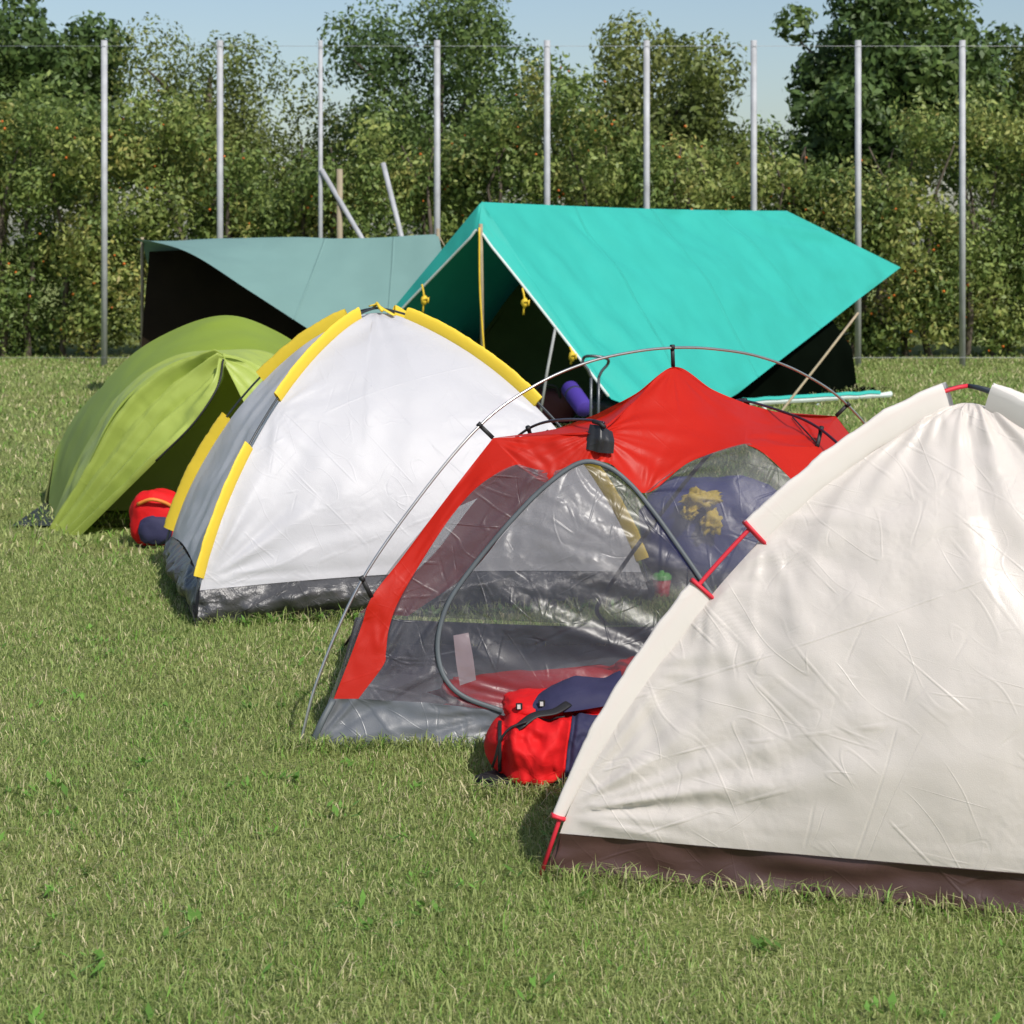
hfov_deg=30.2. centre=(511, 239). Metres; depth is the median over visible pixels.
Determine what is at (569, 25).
sky
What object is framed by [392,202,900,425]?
ridge tent
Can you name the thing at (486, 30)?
broadleaf tree
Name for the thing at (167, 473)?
inner door
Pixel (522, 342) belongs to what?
inner door
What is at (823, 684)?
dome tent
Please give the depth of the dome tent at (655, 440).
6.79 m
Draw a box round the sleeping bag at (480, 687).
[427,656,634,710]
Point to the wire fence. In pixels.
(338, 192)
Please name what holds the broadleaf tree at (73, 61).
on the lawn at (706, 925)
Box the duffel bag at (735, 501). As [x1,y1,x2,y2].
[643,475,776,583]
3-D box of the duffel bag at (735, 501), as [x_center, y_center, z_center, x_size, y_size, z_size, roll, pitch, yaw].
[0.985,1.402,9.113,0.745,0.523,0.492,0,0,0]
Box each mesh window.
[409,458,699,624]
[645,444,781,592]
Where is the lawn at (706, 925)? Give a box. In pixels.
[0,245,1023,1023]
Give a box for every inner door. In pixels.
[106,367,243,510]
[476,284,602,398]
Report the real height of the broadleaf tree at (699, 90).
5.790 m
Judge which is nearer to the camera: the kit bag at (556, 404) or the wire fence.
the kit bag at (556, 404)
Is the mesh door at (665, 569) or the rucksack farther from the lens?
the mesh door at (665, 569)
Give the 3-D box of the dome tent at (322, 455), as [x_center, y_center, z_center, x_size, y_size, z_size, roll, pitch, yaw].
[-0.616,0.991,9.203,2.128,1.379,1.822,0,0,-17]
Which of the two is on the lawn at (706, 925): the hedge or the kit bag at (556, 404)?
the hedge
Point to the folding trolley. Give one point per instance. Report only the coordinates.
(591, 380)
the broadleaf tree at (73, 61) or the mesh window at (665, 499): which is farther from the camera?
the broadleaf tree at (73, 61)
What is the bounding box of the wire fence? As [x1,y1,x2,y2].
[0,40,1023,366]
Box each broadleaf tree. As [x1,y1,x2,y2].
[0,0,148,317]
[91,12,396,239]
[300,0,557,243]
[552,7,798,210]
[769,0,1023,330]
[957,33,1023,231]
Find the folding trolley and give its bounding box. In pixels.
[581,354,609,470]
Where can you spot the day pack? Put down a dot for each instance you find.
(148, 511)
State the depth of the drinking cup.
8.83 m
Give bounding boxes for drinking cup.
[652,570,671,596]
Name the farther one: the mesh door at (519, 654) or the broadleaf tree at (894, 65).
the broadleaf tree at (894, 65)
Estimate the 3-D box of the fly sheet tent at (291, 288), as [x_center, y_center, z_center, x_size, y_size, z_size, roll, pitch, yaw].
[-2.217,0.779,20.250,4.335,1.797,2.802,0,0,13]
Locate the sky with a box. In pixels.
[0,0,1023,244]
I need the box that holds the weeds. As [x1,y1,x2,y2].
[0,599,1021,1023]
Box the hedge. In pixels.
[0,41,1023,358]
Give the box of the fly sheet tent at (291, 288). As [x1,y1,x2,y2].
[135,228,461,347]
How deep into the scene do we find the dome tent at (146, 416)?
11.04 m
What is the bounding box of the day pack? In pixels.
[129,488,175,545]
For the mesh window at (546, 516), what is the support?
in the dome tent at (655, 440)
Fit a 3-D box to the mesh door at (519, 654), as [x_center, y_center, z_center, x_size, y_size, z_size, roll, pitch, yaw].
[0.304,1.169,6.397,1.104,0.805,0.251,0,0,0]
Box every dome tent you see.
[12,315,290,534]
[163,302,654,625]
[300,345,865,747]
[539,382,1023,918]
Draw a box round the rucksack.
[475,670,621,788]
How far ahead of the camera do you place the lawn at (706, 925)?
4.94 m
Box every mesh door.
[471,499,634,691]
[635,487,772,587]
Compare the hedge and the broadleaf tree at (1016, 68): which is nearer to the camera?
the hedge
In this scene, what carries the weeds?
on the lawn at (706, 925)
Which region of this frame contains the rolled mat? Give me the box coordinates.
[561,381,592,416]
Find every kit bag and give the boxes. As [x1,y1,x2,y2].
[534,384,575,424]
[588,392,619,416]
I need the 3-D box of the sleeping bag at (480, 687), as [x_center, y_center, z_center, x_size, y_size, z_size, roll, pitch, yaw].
[0.215,1.575,6.662,1.032,0.162,0.546,0,0,0]
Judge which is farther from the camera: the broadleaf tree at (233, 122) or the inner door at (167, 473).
the broadleaf tree at (233, 122)
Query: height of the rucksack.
0.298 m
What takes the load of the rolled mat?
on the lawn at (706, 925)

